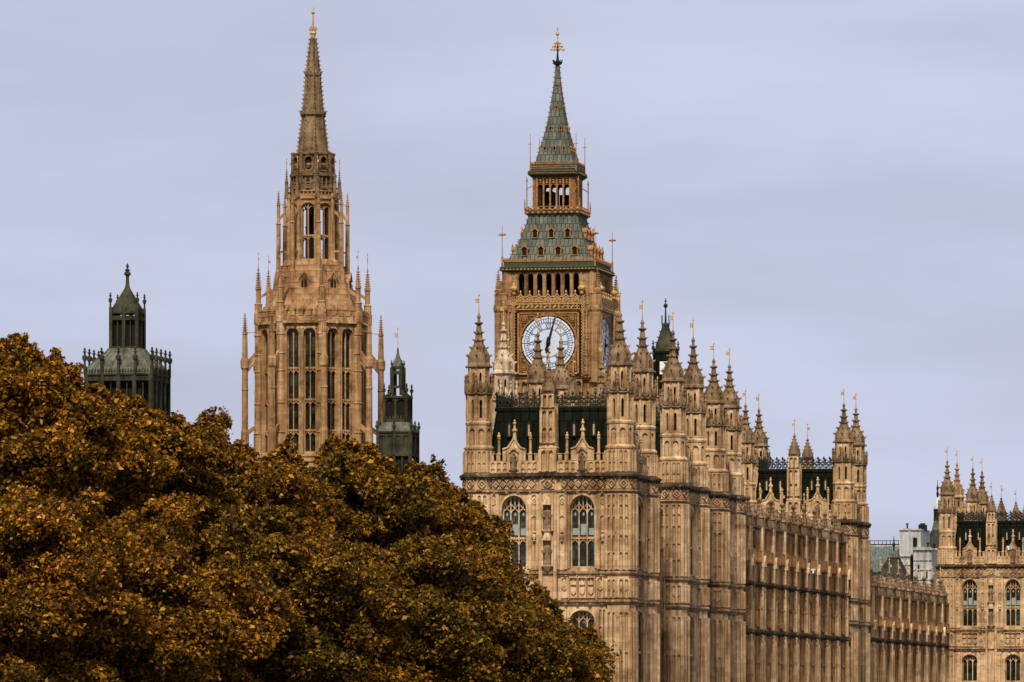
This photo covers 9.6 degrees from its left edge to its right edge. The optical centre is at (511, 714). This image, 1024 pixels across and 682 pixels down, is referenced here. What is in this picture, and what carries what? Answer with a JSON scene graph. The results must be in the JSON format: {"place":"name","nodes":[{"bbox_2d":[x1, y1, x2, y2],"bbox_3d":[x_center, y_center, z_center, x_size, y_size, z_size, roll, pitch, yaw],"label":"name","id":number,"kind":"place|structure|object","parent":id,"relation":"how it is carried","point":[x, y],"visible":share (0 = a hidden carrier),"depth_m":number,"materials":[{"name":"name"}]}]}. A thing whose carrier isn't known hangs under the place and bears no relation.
{"place":"outdoors","nodes":[
{"label":"outdoors","id":0,"kind":"place"},
{"bbox_2d":[240,8,384,471],"bbox_3d":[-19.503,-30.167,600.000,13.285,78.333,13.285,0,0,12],"label":"spire tower","id":1,"kind":"structure","parent":0,"point":[313,359],"depth_m":596.88,"materials":[{"name":"stone"}]},
{"bbox_2d":[264,331,267,452],"bbox_3d":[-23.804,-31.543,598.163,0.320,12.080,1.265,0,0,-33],"label":"window","id":2,"kind":"structure","parent":1,"relation":"in","point":[266,335],"depth_m":598.54,"materials":[{"name":"stone"}]},
{"bbox_2d":[275,331,275,414],"bbox_3d":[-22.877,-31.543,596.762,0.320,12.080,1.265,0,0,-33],"label":"window","id":3,"kind":"structure","parent":1,"relation":"in","point":[275,331],"depth_m":597.37,"materials":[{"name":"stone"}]},
{"bbox_2d":[288,328,298,451],"bbox_3d":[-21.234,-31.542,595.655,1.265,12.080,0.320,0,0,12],"label":"window","id":4,"kind":"structure","parent":1,"relation":"in","point":[293,334],"depth_m":595.77,"materials":[{"name":"glass"}]},
{"bbox_2d":[304,328,315,451],"bbox_3d":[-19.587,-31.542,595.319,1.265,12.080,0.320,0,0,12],"label":"window","id":5,"kind":"structure","parent":1,"relation":"in","point":[310,335],"depth_m":595.48,"materials":[{"name":"glass"}]},
{"bbox_2d":[328,328,335,438],"bbox_3d":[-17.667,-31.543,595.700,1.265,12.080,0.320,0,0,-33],"label":"window","id":6,"kind":"structure","parent":1,"relation":"in","point":[331,332],"depth_m":595.91,"materials":[{"name":"stone"}]},
{"bbox_2d":[342,329,350,440],"bbox_3d":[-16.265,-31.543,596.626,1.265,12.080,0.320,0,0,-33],"label":"window","id":7,"kind":"structure","parent":1,"relation":"in","point":[346,336],"depth_m":596.79,"materials":[{"name":"stone"}]},
{"bbox_2d":[375,327,420,473],"bbox_3d":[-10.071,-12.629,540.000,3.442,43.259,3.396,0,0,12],"label":"lantern tower","id":8,"kind":"structure","parent":0,"point":[398,435],"depth_m":538.94,"materials":[{"name":"green metal"}]},
{"bbox_2d":[0,0,1023,543],"label":"sky","id":9,"kind":"structure","parent":0,"point":[831,192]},
{"bbox_2d":[870,540,898,576],"bbox_3d":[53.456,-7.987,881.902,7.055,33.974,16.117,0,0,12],"label":"copper roofed hall","id":10,"kind":"structure","parent":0,"point":[878,551],"depth_m":877.79,"materials":[{"name":"metal"}]},
{"bbox_2d":[877,538,913,584],"bbox_3d":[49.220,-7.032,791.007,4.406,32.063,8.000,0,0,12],"label":"steep roofed house","id":11,"kind":"structure","parent":0,"point":[894,556],"depth_m":789.21,"materials":[{"name":"grey stone"}]},
{"bbox_2d":[898,523,937,586],"bbox_3d":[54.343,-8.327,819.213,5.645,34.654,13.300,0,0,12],"label":"office building","id":12,"kind":"structure","parent":0,"point":[914,547],"depth_m":815.34,"materials":[{"name":"concrete"}]},
{"bbox_2d":[930,480,939,549],"bbox_3d":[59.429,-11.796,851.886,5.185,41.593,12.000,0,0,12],"label":"mansard house","id":13,"kind":"structure","parent":0,"point":[934,535],"depth_m":849.39,"materials":[{"name":"stone"}]},
{"label":"ground","id":14,"kind":"structure","parent":0,"visible":0},
{"bbox_2d":[0,481,155,681],"bbox_3d":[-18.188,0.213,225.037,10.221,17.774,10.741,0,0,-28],"label":"plane tree","id":15,"kind":"object","parent":14,"relation":"on","point":[54,599],"visible":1,"depth_m":223.21,"materials":[{"name":"brown plant"}]},
{"bbox_2d":[0,332,182,551],"bbox_3d":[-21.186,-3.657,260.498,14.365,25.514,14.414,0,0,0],"label":"plane tree","id":16,"kind":"object","parent":14,"relation":"on","point":[63,433],"visible":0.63,"depth_m":257.90,"materials":[{"name":"orange plant"}]},
{"bbox_2d":[82,263,171,414],"bbox_3d":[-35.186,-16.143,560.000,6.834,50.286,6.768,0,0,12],"label":"ventilation tower","id":17,"kind":"structure","parent":14,"relation":"on","point":[128,364],"depth_m":558.42,"materials":[{"name":"green metal"}]},
{"bbox_2d":[105,388,263,576],"bbox_3d":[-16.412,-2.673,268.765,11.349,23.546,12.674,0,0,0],"label":"plane tree","id":18,"kind":"object","parent":14,"relation":"on","point":[199,482],"visible":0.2,"depth_m":266.94,"materials":[{"name":"orange plant"}]},
{"bbox_2d":[88,490,302,681],"bbox_3d":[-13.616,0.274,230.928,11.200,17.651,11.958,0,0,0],"label":"plane tree","id":19,"kind":"object","parent":14,"relation":"on","point":[188,619],"visible":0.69,"depth_m":228.78,"materials":[{"name":"brown plant"}]},
{"bbox_2d":[186,406,350,554],"bbox_3d":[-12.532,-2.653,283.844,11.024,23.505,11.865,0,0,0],"label":"plane tree","id":20,"kind":"object","parent":14,"relation":"on","point":[271,476],"visible":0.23,"depth_m":282.81,"materials":[{"name":"orange plant"}]},
{"bbox_2d":[191,499,424,681],"bbox_3d":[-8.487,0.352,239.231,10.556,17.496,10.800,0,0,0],"label":"plane tree","id":21,"kind":"object","parent":14,"relation":"on","point":[330,639],"visible":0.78,"depth_m":237.32,"materials":[{"name":"brown plant"}]},
{"bbox_2d":[298,433,446,565],"bbox_3d":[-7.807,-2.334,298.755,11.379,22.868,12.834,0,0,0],"label":"plane tree","id":22,"kind":"object","parent":14,"relation":"on","point":[383,512],"visible":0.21,"depth_m":295.89,"materials":[{"name":"orange plant"}]},
{"bbox_2d":[341,532,555,681],"bbox_3d":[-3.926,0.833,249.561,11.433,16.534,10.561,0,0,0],"label":"plane tree","id":23,"kind":"object","parent":14,"relation":"on","point":[446,583],"visible":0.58,"depth_m":247.64,"materials":[{"name":"orange plant"}]},
{"bbox_2d":[382,454,521,596],"bbox_3d":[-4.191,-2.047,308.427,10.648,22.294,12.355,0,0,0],"label":"plane tree","id":24,"kind":"object","parent":14,"relation":"on","point":[465,522],"visible":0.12,"depth_m":306.96,"materials":[{"name":"orange plant"}]},
{"bbox_2d":[471,499,550,611],"bbox_3d":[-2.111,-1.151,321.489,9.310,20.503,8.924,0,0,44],"label":"plane tree","id":25,"kind":"object","parent":14,"relation":"on","point":[499,523],"visible":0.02,"depth_m":321.58,"materials":[{"name":"orange plant"}]},
{"bbox_2d":[482,552,609,681],"bbox_3d":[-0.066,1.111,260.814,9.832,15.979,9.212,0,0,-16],"label":"plane tree","id":26,"kind":"object","parent":14,"relation":"on","point":[556,657],"visible":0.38,"depth_m":258.99,"materials":[{"name":"orange plant"}]},
{"bbox_2d":[493,27,619,406],"bbox_3d":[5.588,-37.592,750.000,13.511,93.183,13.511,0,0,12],"label":"clock tower","id":27,"kind":"structure","parent":14,"relation":"on","point":[556,268],"depth_m":745.20,"materials":[{"name":"stone"}]},
{"bbox_2d":[459,291,661,681],"bbox_3d":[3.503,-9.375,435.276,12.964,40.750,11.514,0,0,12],"label":"palace pavilion","id":28,"kind":"structure","parent":14,"relation":"on","point":[571,488],"depth_m":430.66,"materials":[{"name":"stone"}]},
{"bbox_2d":[503,496,525,567],"bbox_3d":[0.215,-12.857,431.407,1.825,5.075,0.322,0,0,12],"label":"window","id":29,"kind":"structure","parent":28,"relation":"in","point":[514,508],"depth_m":431.43,"materials":[{"name":"stone"}]},
{"bbox_2d":[571,495,594,567],"bbox_3d":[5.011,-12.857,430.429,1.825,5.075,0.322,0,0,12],"label":"window","id":30,"kind":"structure","parent":28,"relation":"in","point":[582,508],"depth_m":430.48,"materials":[{"name":"glass"}]},
{"bbox_2d":[571,611,594,628],"bbox_3d":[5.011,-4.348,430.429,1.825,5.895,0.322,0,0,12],"label":"window","id":31,"kind":"structure","parent":28,"relation":"in","point":[580,616],"depth_m":430.48,"materials":[{"name":"glass"}]},
{"bbox_2d":[638,612,641,681],"bbox_3d":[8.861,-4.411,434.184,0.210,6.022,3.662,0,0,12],"label":"window","id":32,"kind":"structure","parent":28,"relation":"in","point":[639,616],"depth_m":435.55,"materials":[{"name":"stone"}]},
{"bbox_2d":[638,498,642,568],"bbox_3d":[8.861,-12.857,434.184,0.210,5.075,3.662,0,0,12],"label":"window","id":33,"kind":"structure","parent":28,"relation":"in","point":[639,504],"depth_m":435.55,"materials":[{"name":"stone"}]},
{"bbox_2d":[526,581,622,681],"bbox_3d":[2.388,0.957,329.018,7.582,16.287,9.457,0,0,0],"label":"plane tree","id":34,"kind":"object","parent":14,"relation":"on","point":[590,637],"visible":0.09,"depth_m":329.37,"materials":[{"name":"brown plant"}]},
{"bbox_2d":[524,311,711,681],"bbox_3d":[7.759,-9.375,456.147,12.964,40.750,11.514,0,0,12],"label":"palace pavilion","id":35,"kind":"structure","parent":14,"relation":"on","point":[680,443],"depth_m":450.68,"materials":[{"name":"stone"}]},
{"bbox_2d":[690,618,692,681],"bbox_3d":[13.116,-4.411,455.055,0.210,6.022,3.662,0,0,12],"label":"window","id":36,"kind":"structure","parent":35,"relation":"in","point":[691,626],"depth_m":456.79,"materials":[{"name":"stone"}]},
{"bbox_2d":[690,510,693,575],"bbox_3d":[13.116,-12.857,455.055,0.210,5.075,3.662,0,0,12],"label":"window","id":37,"kind":"structure","parent":35,"relation":"in","point":[691,521],"depth_m":456.79,"materials":[{"name":"stone"}]},
{"bbox_2d":[657,491,666,681],"bbox_3d":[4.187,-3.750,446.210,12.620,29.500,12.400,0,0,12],"label":"palace wing","id":38,"kind":"structure","parent":14,"relation":"on","point":[661,611],"depth_m":449.93,"materials":[{"name":"brown stone"}]},
{"bbox_2d":[651,298,679,395],"bbox_3d":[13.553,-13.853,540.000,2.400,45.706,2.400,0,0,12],"label":"ventilation spire","id":39,"kind":"structure","parent":14,"relation":"on","point":[660,351],"depth_m":539.27,"materials":[{"name":"metal"}]},
{"bbox_2d":[590,342,746,681],"bbox_3d":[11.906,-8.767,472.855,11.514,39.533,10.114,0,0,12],"label":"palace pavilion","id":40,"kind":"structure","parent":14,"relation":"on","point":[727,500],"depth_m":468.06,"materials":[{"name":"stone"}]},
{"bbox_2d":[730,628,730,681],"bbox_3d":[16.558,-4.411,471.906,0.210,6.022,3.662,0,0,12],"label":"window","id":41,"kind":"structure","parent":40,"relation":"in","point":[730,628],"depth_m":473.60,"materials":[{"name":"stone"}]},
{"bbox_2d":[730,527,731,580],"bbox_3d":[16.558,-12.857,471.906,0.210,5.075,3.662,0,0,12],"label":"window","id":42,"kind":"structure","parent":40,"relation":"in","point":[730,527],"depth_m":473.60,"materials":[{"name":"stone"}]},
{"bbox_2d":[743,481,850,681],"bbox_3d":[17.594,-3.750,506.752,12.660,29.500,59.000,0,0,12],"label":"palace wing","id":43,"kind":"structure","parent":14,"relation":"on","point":[796,617],"depth_m":505.17,"materials":[{"name":"beige stone"}]},
{"bbox_2d":[764,533,766,550],"bbox_3d":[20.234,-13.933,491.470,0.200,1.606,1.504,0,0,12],"label":"attic window","id":44,"kind":"structure","parent":43,"relation":"in","point":[764,533],"depth_m":491.98,"materials":[{"name":"stone"}]},
{"bbox_2d":[741,389,871,681],"bbox_3d":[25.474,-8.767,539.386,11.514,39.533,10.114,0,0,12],"label":"palace pavilion","id":45,"kind":"structure","parent":14,"relation":"on","point":[842,480],"depth_m":536.27,"materials":[{"name":"stone"}]},
{"bbox_2d":[761,448,768,467],"bbox_3d":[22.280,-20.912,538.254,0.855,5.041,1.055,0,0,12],"label":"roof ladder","id":46,"kind":"object","parent":45,"relation":"attached to","point":[763,456],"visible":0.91,"depth_m":538.69,"materials":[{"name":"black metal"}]},
{"bbox_2d":[868,555,949,681],"bbox_3d":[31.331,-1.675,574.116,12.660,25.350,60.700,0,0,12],"label":"palace wing","id":47,"kind":"structure","parent":14,"relation":"on","point":[908,628],"depth_m":572.39,"materials":[{"name":"beige stone"}]},
{"bbox_2d":[935,447,1023,681],"bbox_3d":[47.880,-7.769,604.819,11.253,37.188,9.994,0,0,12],"label":"palace pavilion","id":48,"kind":"structure","parent":14,"relation":"on","point":[980,564],"depth_m":601.04,"materials":[{"name":"stone"}]},
{"bbox_2d":[962,579,977,625],"bbox_3d":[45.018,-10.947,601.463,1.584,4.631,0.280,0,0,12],"label":"window","id":49,"kind":"structure","parent":48,"relation":"in","point":[969,591],"depth_m":601.47,"materials":[{"name":"glass"}]},
{"bbox_2d":[962,655,977,681],"bbox_3d":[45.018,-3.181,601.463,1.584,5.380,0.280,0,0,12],"label":"window","id":50,"kind":"structure","parent":48,"relation":"in","point":[969,663],"depth_m":601.47,"materials":[{"name":"glass"}]},
{"bbox_2d":[1005,579,1020,625],"bbox_3d":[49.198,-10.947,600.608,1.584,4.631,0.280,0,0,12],"label":"window","id":51,"kind":"structure","parent":48,"relation":"in","point":[1013,591],"depth_m":600.73,"materials":[{"name":"glass"}]},
{"bbox_2d":[1005,655,1020,681],"bbox_3d":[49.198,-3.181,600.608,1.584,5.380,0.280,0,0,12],"label":"window","id":52,"kind":"structure","parent":48,"relation":"in","point":[1013,663],"depth_m":600.73,"materials":[{"name":"glass"}]},
{"bbox_2d":[964,455,1023,520],"bbox_3d":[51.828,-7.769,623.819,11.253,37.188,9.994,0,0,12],"label":"palace pavilion","id":53,"kind":"structure","parent":14,"relation":"on","point":[976,499],"depth_m":620.78,"materials":[{"name":"stone"}]}
]}

